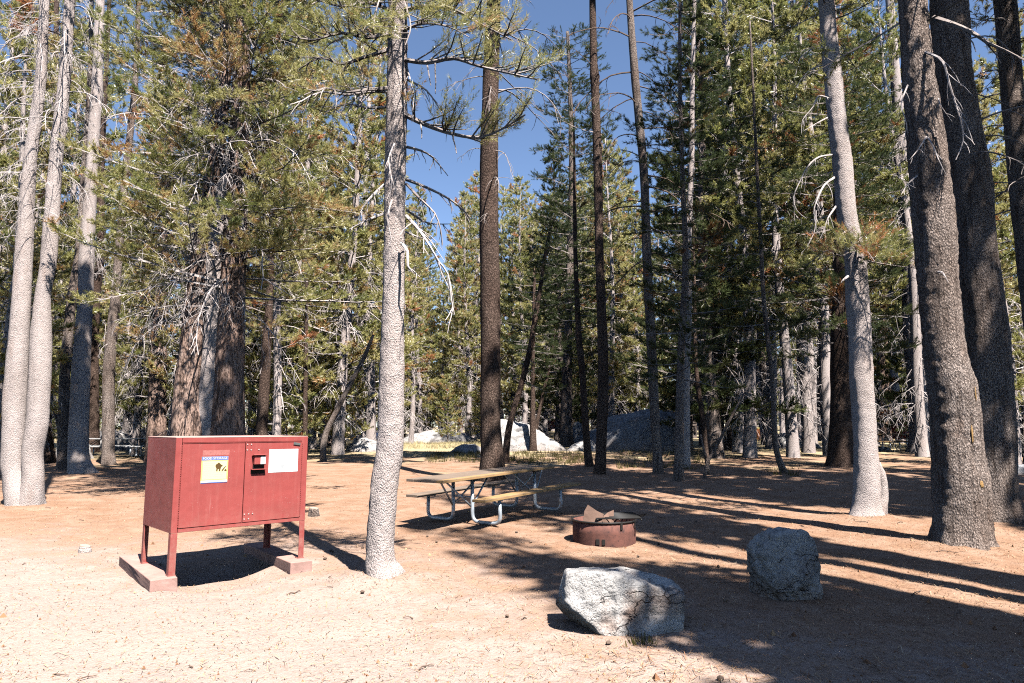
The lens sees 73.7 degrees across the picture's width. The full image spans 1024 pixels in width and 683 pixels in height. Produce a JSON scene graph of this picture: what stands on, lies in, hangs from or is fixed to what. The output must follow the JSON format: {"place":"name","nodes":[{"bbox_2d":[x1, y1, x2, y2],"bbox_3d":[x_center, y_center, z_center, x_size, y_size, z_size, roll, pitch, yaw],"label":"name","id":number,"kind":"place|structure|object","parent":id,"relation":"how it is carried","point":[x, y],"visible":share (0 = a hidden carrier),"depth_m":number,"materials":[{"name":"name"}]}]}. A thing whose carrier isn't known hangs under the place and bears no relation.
{"place":"outdoors","nodes":[
{"label":"outdoors","id":0,"kind":"place"},
{"bbox_2d":[0,425,1023,682],"bbox_3d":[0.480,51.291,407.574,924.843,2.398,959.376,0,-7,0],"label":"ground","id":1,"kind":"structure","parent":0,"point":[734,473],"depth_m":6.97,"materials":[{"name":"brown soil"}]},
{"bbox_2d":[0,0,72,398],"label":"pine tree","id":2,"kind":"object","parent":1,"relation":"on","point":[13,53],"visible":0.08,"depth_m":26.92,"materials":[{"name":"green plant"}]},
{"bbox_2d":[0,54,78,449],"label":"pine tree","id":3,"kind":"object","parent":1,"relation":"on","point":[64,285],"visible":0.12,"depth_m":25.06,"materials":[{"name":"green plant"}]},
{"bbox_2d":[0,0,85,466],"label":"pine tree","id":4,"kind":"object","parent":1,"relation":"on","point":[26,9],"visible":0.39,"depth_m":20.62,"materials":[{"name":"green plant"}]},
{"bbox_2d":[18,0,86,462],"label":"pine tree","id":5,"kind":"object","parent":1,"relation":"on","point":[50,456],"visible":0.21,"depth_m":26.22,"materials":[{"name":"brown plant"}]},
{"bbox_2d":[0,0,115,505],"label":"pine tree","id":6,"kind":"object","parent":1,"relation":"on","point":[26,393],"visible":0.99,"depth_m":13.46,"materials":[{"name":"grey plant"}]},
{"bbox_2d":[0,0,119,440],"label":"pine tree","id":7,"kind":"object","parent":1,"relation":"on","point":[103,207],"visible":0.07,"depth_m":31.42,"materials":[{"name":"green plant"}]},
{"bbox_2d":[40,16,127,441],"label":"pine tree","id":8,"kind":"object","parent":1,"relation":"on","point":[57,315],"visible":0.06,"depth_m":37.61,"materials":[{"name":"green plant"}]},
{"bbox_2d":[50,0,123,469],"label":"pine tree","id":9,"kind":"object","parent":1,"relation":"on","point":[62,419],"visible":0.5,"depth_m":22.23,"materials":[{"name":"grey plant"}]},
{"bbox_2d":[43,7,141,407],"bbox_3d":[-24.291,-6.584,38.808,5.099,26.228,5.281,-2,-7,16],"label":"pine tree","id":10,"kind":"object","parent":1,"relation":"on","point":[111,87],"visible":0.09,"depth_m":39.56,"materials":[{"name":"green plant"}]},
{"bbox_2d":[61,0,131,451],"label":"pine tree","id":11,"kind":"object","parent":1,"relation":"on","point":[94,425],"visible":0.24,"depth_m":33.83,"materials":[{"name":"grey plant"}]},
{"bbox_2d":[57,0,143,473],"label":"pine tree","id":12,"kind":"object","parent":1,"relation":"on","point":[78,459],"visible":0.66,"depth_m":21.19,"materials":[{"name":"grey plant"}]},
{"bbox_2d":[99,177,155,435],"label":"pine tree","id":13,"kind":"object","parent":1,"relation":"on","point":[117,372],"visible":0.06,"depth_m":39.72,"materials":[{"name":"green plant"}]},
{"bbox_2d":[92,117,176,455],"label":"pine tree","id":14,"kind":"object","parent":1,"relation":"on","point":[136,411],"visible":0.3,"depth_m":29.75,"materials":[{"name":"green plant"}]},
{"bbox_2d":[95,0,175,464],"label":"pine tree","id":15,"kind":"object","parent":1,"relation":"on","point":[108,456],"visible":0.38,"depth_m":24.71,"materials":[{"name":"grey plant"}]},
{"bbox_2d":[119,554,176,591],"bbox_3d":[-3.976,2.536,7.414,0.260,0.200,1.669,6,-9,-38],"label":"concrete footing","id":16,"kind":"object","parent":1,"relation":"on","point":[150,576],"visible":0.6,"depth_m":7.11,"materials":[{"name":"beige concrete"}]},
{"bbox_2d":[96,70,200,462],"bbox_3d":[-13.550,-2.919,26.648,4.286,15.747,4.314,6,-10,-42],"label":"pine tree","id":17,"kind":"object","parent":1,"relation":"on","point":[157,411],"visible":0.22,"depth_m":25.76,"materials":[{"name":"green plant"}]},
{"bbox_2d":[127,0,232,435],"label":"pine tree","id":18,"kind":"object","parent":1,"relation":"on","point":[149,126],"visible":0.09,"depth_m":30.45,"materials":[{"name":"green plant"}]},
{"bbox_2d":[123,4,248,435],"bbox_3d":[-12.474,-4.370,26.576,4.784,18.866,4.342,3,-8,-20],"label":"pine tree","id":19,"kind":"object","parent":1,"relation":"on","point":[152,367],"visible":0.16,"depth_m":25.76,"materials":[{"name":"green plant"}]},
{"bbox_2d":[43,0,382,435],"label":"pine tree","id":20,"kind":"object","parent":1,"relation":"on","point":[209,391],"visible":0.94,"depth_m":14.65,"materials":[{"name":"green plant"}]},
{"bbox_2d":[175,31,288,434],"bbox_3d":[-11.515,-4.314,28.519,4.851,19.129,4.403,3,-8,-25],"label":"pine tree","id":21,"kind":"object","parent":1,"relation":"on","point":[248,364],"visible":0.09,"depth_m":28.02,"materials":[{"name":"green plant"}]},
{"bbox_2d":[243,542,311,573],"bbox_3d":[-2.864,2.641,8.262,0.258,0.200,1.628,6,-9,-38],"label":"concrete footing","id":22,"kind":"object","parent":1,"relation":"on","point":[287,562],"visible":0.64,"depth_m":7.98,"materials":[{"name":"beige concrete"}]},
{"bbox_2d":[140,435,307,576],"bbox_3d":[-3.235,1.780,7.774,1.465,1.391,1.037,7,-10,-43],"label":"food locker","id":23,"kind":"object","parent":22,"relation":"on","point":[197,483],"visible":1,"depth_m":7.41,"materials":[{"name":"red metal"}]},
{"bbox_2d":[245,60,317,434],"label":"pine tree","id":24,"kind":"object","parent":1,"relation":"on","point":[263,405],"visible":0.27,"depth_m":24.00,"materials":[{"name":"green plant"}]},
{"bbox_2d":[244,294,325,437],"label":"young pine","id":25,"kind":"object","parent":1,"relation":"on","point":[296,401],"visible":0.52,"depth_m":26.75,"materials":[{"name":"green plant"}]},
{"bbox_2d":[245,71,325,434],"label":"pine tree","id":26,"kind":"object","parent":1,"relation":"on","point":[278,402],"visible":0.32,"depth_m":25.29,"materials":[{"name":"green plant"}]},
{"bbox_2d":[244,0,336,434],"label":"pine tree","id":27,"kind":"object","parent":1,"relation":"on","point":[294,53],"visible":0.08,"depth_m":30.21,"materials":[{"name":"green plant"}]},
{"bbox_2d":[247,0,357,435],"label":"pine tree","id":28,"kind":"object","parent":1,"relation":"on","point":[321,357],"visible":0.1,"depth_m":35.08,"materials":[{"name":"green plant"}]},
{"bbox_2d":[269,282,335,435],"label":"young pine","id":29,"kind":"object","parent":1,"relation":"on","point":[312,388],"visible":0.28,"depth_m":30.73,"materials":[{"name":"green plant"}]},
{"bbox_2d":[283,214,337,459],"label":"pine tree","id":30,"kind":"object","parent":1,"relation":"on","point":[305,398],"visible":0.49,"depth_m":26.89,"materials":[{"name":"green plant"}]},
{"bbox_2d":[284,119,360,448],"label":"pine tree","id":31,"kind":"object","parent":1,"relation":"on","point":[312,438],"visible":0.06,"depth_m":38.46,"materials":[{"name":"green plant"}]},
{"bbox_2d":[313,320,377,450],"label":"young pine","id":32,"kind":"object","parent":1,"relation":"on","point":[352,411],"visible":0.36,"depth_m":31.64,"materials":[{"name":"green plant"}]},
{"bbox_2d":[319,334,380,461],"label":"dead tree","id":33,"kind":"object","parent":1,"relation":"on","point":[324,440],"visible":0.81,"depth_m":25.34,"materials":[{"name":"wood"}]},
{"bbox_2d":[283,0,421,454],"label":"pine tree","id":34,"kind":"object","parent":1,"relation":"on","point":[342,356],"visible":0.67,"depth_m":30.27,"materials":[{"name":"green plant"}]},
{"bbox_2d":[318,11,422,449],"bbox_3d":[-7.661,-6.252,37.208,5.543,25.157,6.440,-3,-8,20],"label":"pine tree","id":35,"kind":"object","parent":1,"relation":"on","point":[372,378],"visible":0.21,"depth_m":36.20,"materials":[{"name":"green plant"}]},
{"bbox_2d":[354,156,421,431],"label":"pine tree","id":36,"kind":"object","parent":1,"relation":"on","point":[414,307],"visible":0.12,"depth_m":40.47,"materials":[{"name":"green plant"}]},
{"bbox_2d":[278,0,564,579],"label":"pine tree","id":37,"kind":"object","parent":1,"relation":"on","point":[381,562],"visible":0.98,"depth_m":7.37,"materials":[{"name":"grey plant"}]},
{"bbox_2d":[404,185,441,443],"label":"pine tree","id":38,"kind":"object","parent":1,"relation":"on","point":[418,330],"visible":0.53,"depth_m":44.50,"materials":[{"name":"green plant"}]},
{"bbox_2d":[404,204,441,432],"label":"pine tree","id":39,"kind":"object","parent":1,"relation":"on","point":[434,360],"visible":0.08,"depth_m":56.46,"materials":[{"name":"green plant"}]},
{"bbox_2d":[404,231,447,432],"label":"pine tree","id":40,"kind":"object","parent":1,"relation":"on","point":[419,397],"visible":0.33,"depth_m":48.00,"materials":[{"name":"green plant"}]},
{"bbox_2d":[415,317,441,430],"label":"pine tree","id":41,"kind":"object","parent":1,"relation":"on","point":[435,393],"visible":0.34,"depth_m":52.02,"materials":[{"name":"green plant"}]},
{"bbox_2d":[418,225,448,430],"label":"pine tree","id":42,"kind":"object","parent":1,"relation":"on","point":[436,271],"visible":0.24,"depth_m":63.55,"materials":[{"name":"green plant"}]},
{"bbox_2d":[423,272,458,429],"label":"pine tree","id":43,"kind":"object","parent":1,"relation":"on","point":[441,366],"visible":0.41,"depth_m":60.30,"materials":[{"name":"green plant"}]},
{"bbox_2d":[404,428,477,442],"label":"boulder","id":44,"kind":"object","parent":1,"relation":"on","point":[431,435],"visible":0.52,"depth_m":45.74,"materials":[{"name":"stone"}]},
{"bbox_2d":[433,373,464,442],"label":"young pine","id":45,"kind":"object","parent":1,"relation":"on","point":[455,420],"visible":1,"depth_m":42.73,"materials":[{"name":"green plant"}]},
{"bbox_2d":[431,221,480,438],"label":"pine tree","id":46,"kind":"object","parent":1,"relation":"on","point":[452,362],"visible":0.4,"depth_m":53.20,"materials":[{"name":"green plant"}]},
{"bbox_2d":[437,190,480,435],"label":"pine tree","id":47,"kind":"object","parent":1,"relation":"on","point":[467,318],"visible":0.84,"depth_m":48.02,"materials":[{"name":"green plant"}]},
{"bbox_2d":[447,171,480,437],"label":"pine tree","id":48,"kind":"object","parent":1,"relation":"on","point":[466,185],"visible":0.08,"depth_m":61.16,"materials":[{"name":"green plant"}]},
{"bbox_2d":[445,170,508,438],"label":"pine tree","id":49,"kind":"object","parent":1,"relation":"on","point":[476,203],"visible":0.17,"depth_m":56.99,"materials":[{"name":"green plant"}]},
{"bbox_2d":[406,465,580,525],"bbox_3d":[-0.357,2.620,11.758,1.630,0.760,3.404,-5,-7,35],"label":"picnic table","id":50,"kind":"object","parent":1,"relation":"on","point":[471,476],"visible":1,"depth_m":11.41,"materials":[{"name":"brown wood"}]},
{"bbox_2d":[438,0,563,481],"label":"pine tree","id":51,"kind":"object","parent":1,"relation":"on","point":[492,455],"visible":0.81,"depth_m":17.77,"materials":[{"name":"brown plant"}]},
{"bbox_2d":[0,487,1023,682],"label":"bark chips","id":52,"kind":"object","parent":1,"relation":"on","point":[655,677],"visible":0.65,"depth_m":5.81,"materials":[{"name":"brown wood"}]},
{"bbox_2d":[499,184,546,421],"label":"pine tree","id":53,"kind":"object","parent":1,"relation":"on","point":[502,311],"visible":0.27,"depth_m":52.26,"materials":[{"name":"green plant"}]},
{"bbox_2d":[22,487,1023,682],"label":"fallen sticks","id":54,"kind":"object","parent":1,"relation":"on","point":[608,642],"visible":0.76,"depth_m":6.89,"materials":[{"name":"brown wood"}]},
{"bbox_2d":[499,173,554,437],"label":"pine tree","id":55,"kind":"object","parent":1,"relation":"on","point":[518,203],"visible":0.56,"depth_m":50.26,"materials":[{"name":"green plant"}]},
{"bbox_2d":[502,268,563,450],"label":"pine tree","id":56,"kind":"object","parent":1,"relation":"on","point":[533,444],"visible":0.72,"depth_m":31.43,"materials":[{"name":"green plant"}]},
{"bbox_2d":[501,419,565,451],"bbox_3d":[0.641,4.661,32.320,4.509,1.988,2.390,0,-7,0],"label":"boulder","id":57,"kind":"object","parent":1,"relation":"on","point":[520,436],"visible":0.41,"depth_m":31.52,"materials":[{"name":"stone"}]},
{"bbox_2d":[501,221,579,462],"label":"pine tree","id":58,"kind":"object","parent":1,"relation":"on","point":[537,314],"visible":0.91,"depth_m":24.88,"materials":[{"name":"green plant"}]},
{"bbox_2d":[523,192,575,436],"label":"pine tree","id":59,"kind":"object","parent":1,"relation":"on","point":[543,416],"visible":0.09,"depth_m":53.92,"materials":[{"name":"green plant"}]},
{"bbox_2d":[528,329,574,429],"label":"pine tree","id":60,"kind":"object","parent":1,"relation":"on","point":[542,395],"visible":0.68,"depth_m":34.25,"materials":[{"name":"green plant"}]},
{"bbox_2d":[515,138,596,442],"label":"fir tree","id":61,"kind":"object","parent":1,"relation":"on","point":[557,383],"visible":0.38,"depth_m":40.13,"materials":[{"name":"green plant"}]},
{"bbox_2d":[512,22,620,446],"bbox_3d":[2.975,-5.744,36.702,5.023,23.261,5.834,4,-8,-30],"label":"fir tree","id":62,"kind":"object","parent":1,"relation":"on","point":[566,431],"visible":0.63,"depth_m":36.40,"materials":[{"name":"green plant"}]},
{"bbox_2d":[532,120,617,466],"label":"pine tree","id":63,"kind":"object","parent":1,"relation":"on","point":[588,458],"visible":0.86,"depth_m":22.51,"materials":[{"name":"green plant"}]},
{"bbox_2d":[549,0,632,474],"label":"pine tree","id":64,"kind":"object","parent":1,"relation":"on","point":[603,384],"visible":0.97,"depth_m":20.06,"materials":[{"name":"brown plant"}]},
{"bbox_2d":[573,149,638,423],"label":"pine tree","id":65,"kind":"object","parent":1,"relation":"on","point":[606,253],"visible":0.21,"depth_m":52.86,"materials":[{"name":"green plant"}]},
{"bbox_2d":[571,512,645,547],"bbox_3d":[1.365,2.641,9.614,1.051,0.433,0.913,0,-7,0],"label":"fire ring","id":66,"kind":"object","parent":1,"relation":"on","point":[619,531],"visible":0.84,"depth_m":9.26,"materials":[{"name":"metal"}]},
{"bbox_2d":[579,132,644,428],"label":"pine tree","id":67,"kind":"object","parent":1,"relation":"on","point":[614,367],"visible":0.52,"depth_m":46.32,"materials":[{"name":"green plant"}]},
{"bbox_2d":[586,146,646,414],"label":"pine tree","id":68,"kind":"object","parent":1,"relation":"on","point":[627,192],"visible":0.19,"depth_m":52.63,"materials":[{"name":"green plant"}]},
{"bbox_2d":[556,566,684,635],"bbox_3d":[0.913,2.210,5.553,1.073,0.743,0.576,0,-7,-3],"label":"boulder","id":69,"kind":"object","parent":1,"relation":"on","point":[619,601],"visible":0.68,"depth_m":5.35,"materials":[{"name":"stone"}]},
{"bbox_2d":[591,175,674,419],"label":"fir tree","id":70,"kind":"object","parent":1,"relation":"on","point":[630,181],"visible":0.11,"depth_m":54.90,"materials":[{"name":"green plant"}]},
{"bbox_2d":[608,193,666,414],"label":"pine tree","id":71,"kind":"object","parent":1,"relation":"on","point":[641,403],"visible":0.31,"depth_m":50.32,"materials":[{"name":"green plant"}]},
{"bbox_2d":[591,409,693,450],"bbox_3d":[6.160,4.284,31.983,5.196,2.271,2.876,0,-7,0],"label":"boulder","id":72,"kind":"object","parent":1,"relation":"on","point":[629,431],"visible":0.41,"depth_m":31.06,"materials":[{"name":"grey stone"}]},
{"bbox_2d":[559,0,734,473],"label":"pine tree","id":73,"kind":"object","parent":1,"relation":"on","point":[657,458],"visible":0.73,"depth_m":20.11,"materials":[{"name":"green plant"}]},
{"bbox_2d":[606,0,754,480],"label":"pine tree","id":74,"kind":"object","parent":1,"relation":"on","point":[682,329],"visible":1,"depth_m":17.76,"materials":[{"name":"green plant"}]},
{"bbox_2d":[636,119,739,452],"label":"fir tree","id":75,"kind":"object","parent":1,"relation":"on","point":[671,405],"visible":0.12,"depth_m":29.92,"materials":[{"name":"green plant"}]},
{"bbox_2d":[656,225,727,463],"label":"pine tree","id":76,"kind":"object","parent":1,"relation":"on","point":[702,413],"visible":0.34,"depth_m":24.14,"materials":[{"name":"green plant"}]},
{"bbox_2d":[640,0,745,467],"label":"pine tree","id":77,"kind":"object","parent":1,"relation":"on","point":[691,187],"visible":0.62,"depth_m":22.50,"materials":[{"name":"green plant"}]},
{"bbox_2d":[608,0,808,458],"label":"fir tree","id":78,"kind":"object","parent":1,"relation":"on","point":[712,403],"visible":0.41,"depth_m":27.02,"materials":[{"name":"green plant"}]},
{"bbox_2d":[663,0,787,452],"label":"pine tree","id":79,"kind":"object","parent":1,"relation":"on","point":[737,442],"visible":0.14,"depth_m":30.35,"materials":[{"name":"green plant"}]},
{"bbox_2d":[665,0,804,457],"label":"pine tree","id":80,"kind":"object","parent":1,"relation":"on","point":[750,432],"visible":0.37,"depth_m":27.14,"materials":[{"name":"green plant"}]},
{"bbox_2d":[708,0,814,449],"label":"pine tree","id":81,"kind":"object","parent":1,"relation":"on","point":[768,444],"visible":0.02,"depth_m":33.05,"materials":[{"name":"green plant"}]},
{"bbox_2d":[711,21,820,472],"bbox_3d":[7.400,-2.872,20.074,3.193,14.138,2.683,-6,-9,38],"label":"pine tree","id":82,"kind":"object","parent":1,"relation":"on","point":[760,265],"visible":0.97,"depth_m":19.99,"materials":[{"name":"green plant"}]},
{"bbox_2d":[712,0,832,457],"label":"pine tree","id":83,"kind":"object","parent":1,"relation":"on","point":[791,422],"visible":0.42,"depth_m":27.51,"materials":[{"name":"green plant"}]},
{"bbox_2d":[746,527,822,600],"bbox_3d":[2.586,2.173,6.473,0.624,0.792,0.538,1,-7,-11],"label":"boulder","id":84,"kind":"object","parent":1,"relation":"on","point":[783,563],"visible":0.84,"depth_m":6.31,"materials":[{"name":"stone"}]},
{"bbox_2d":[745,3,830,443],"bbox_3d":[15.780,-6.632,37.262,5.130,25.642,5.876,3,-8,-23],"label":"pine tree","id":85,"kind":"object","parent":1,"relation":"on","point":[815,403],"visible":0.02,"depth_m":35.82,"materials":[{"name":"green plant"}]},
{"bbox_2d":[730,0,854,452],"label":"pine tree","id":86,"kind":"object","parent":1,"relation":"on","point":[808,443],"visible":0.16,"depth_m":29.87,"materials":[{"name":"green plant"}]},
{"bbox_2d":[738,0,895,455],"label":"pine tree","id":87,"kind":"object","parent":1,"relation":"on","point":[824,378],"visible":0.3,"depth_m":28.28,"materials":[{"name":"green plant"}]},
{"bbox_2d":[739,0,921,466],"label":"fir tree","id":88,"kind":"object","parent":1,"relation":"on","point":[840,446],"visible":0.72,"depth_m":22.57,"materials":[{"name":"green plant"}]},
{"bbox_2d":[758,0,915,516],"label":"pine tree","id":89,"kind":"object","parent":1,"relation":"on","point":[870,496],"visible":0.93,"depth_m":11.71,"materials":[{"name":"grey plant"}]},
{"bbox_2d":[779,0,911,451],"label":"pine tree","id":90,"kind":"object","parent":1,"relation":"on","point":[901,283],"visible":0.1,"depth_m":30.06,"materials":[{"name":"green plant"}]},
{"bbox_2d":[803,0,901,445],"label":"pine tree","id":91,"kind":"object","parent":1,"relation":"on","point":[856,106],"visible":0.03,"depth_m":38.20,"materials":[{"name":"green plant"}]},
{"bbox_2d":[853,27,905,442],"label":"pine tree","id":92,"kind":"object","parent":1,"relation":"on","point":[895,387],"visible":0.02,"depth_m":42.13,"materials":[{"name":"green plant"}]},
{"bbox_2d":[841,0,929,456],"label":"pine tree","id":93,"kind":"object","parent":1,"relation":"on","point":[917,408],"visible":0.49,"depth_m":27.81,"materials":[{"name":"green plant"}]},
{"bbox_2d":[869,289,902,439],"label":"pine tree","id":94,"kind":"object","parent":1,"relation":"on","point":[883,388],"visible":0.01,"depth_m":45.10,"materials":[{"name":"green plant"}]},
{"bbox_2d":[871,188,907,447],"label":"fir tree","id":95,"kind":"object","parent":1,"relation":"on","point":[890,396],"visible":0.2,"depth_m":34.56,"materials":[{"name":"green plant"}]},
{"bbox_2d":[853,0,930,452],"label":"pine tree","id":96,"kind":"object","parent":1,"relation":"on","point":[895,84],"visible":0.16,"depth_m":30.00,"materials":[{"name":"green plant"}]},
{"bbox_2d":[787,0,1023,550],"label":"pine tree","id":97,"kind":"object","parent":1,"relation":"on","point":[962,499],"visible":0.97,"depth_m":9.36,"materials":[{"name":"brown plant"}]},
{"bbox_2d":[929,0,1023,524],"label":"pine tree","id":98,"kind":"object","parent":1,"relation":"on","point":[987,331],"visible":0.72,"depth_m":11.21,"materials":[{"name":"brown plant"}]},
{"bbox_2d":[970,0,1023,330],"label":"pine tree","id":99,"kind":"object","parent":1,"relation":"on","point":[1006,21],"visible":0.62,"depth_m":14.69,"materials":[{"name":"green plant"}]},
{"bbox_2d":[973,59,1023,464],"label":"pine tree","id":100,"kind":"object","parent":1,"relation":"on","point":[1016,352],"visible":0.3,"depth_m":22.19,"materials":[{"name":"green plant"}]},
{"bbox_2d":[974,2,1023,456],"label":"pine tree","id":101,"kind":"object","parent":1,"relation":"on","point":[989,66],"visible":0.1,"depth_m":26.94,"materials":[{"name":"green plant"}]},
{"bbox_2d":[0,0,1023,426],"label":"sky","id":102,"kind":"structure","parent":0,"point":[516,143],"materials":[{"name":"blue"}]},
{"bbox_2d":[318,437,905,450],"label":"grass","id":103,"kind":"structure","parent":0,"point":[436,444],"depth_m":37.65,"materials":[{"name":"plant"}]},
{"bbox_2d":[424,448,800,475],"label":"grass","id":104,"kind":"structure","parent":0,"point":[440,454],"depth_m":25.67,"materials":[{"name":"green plant"}]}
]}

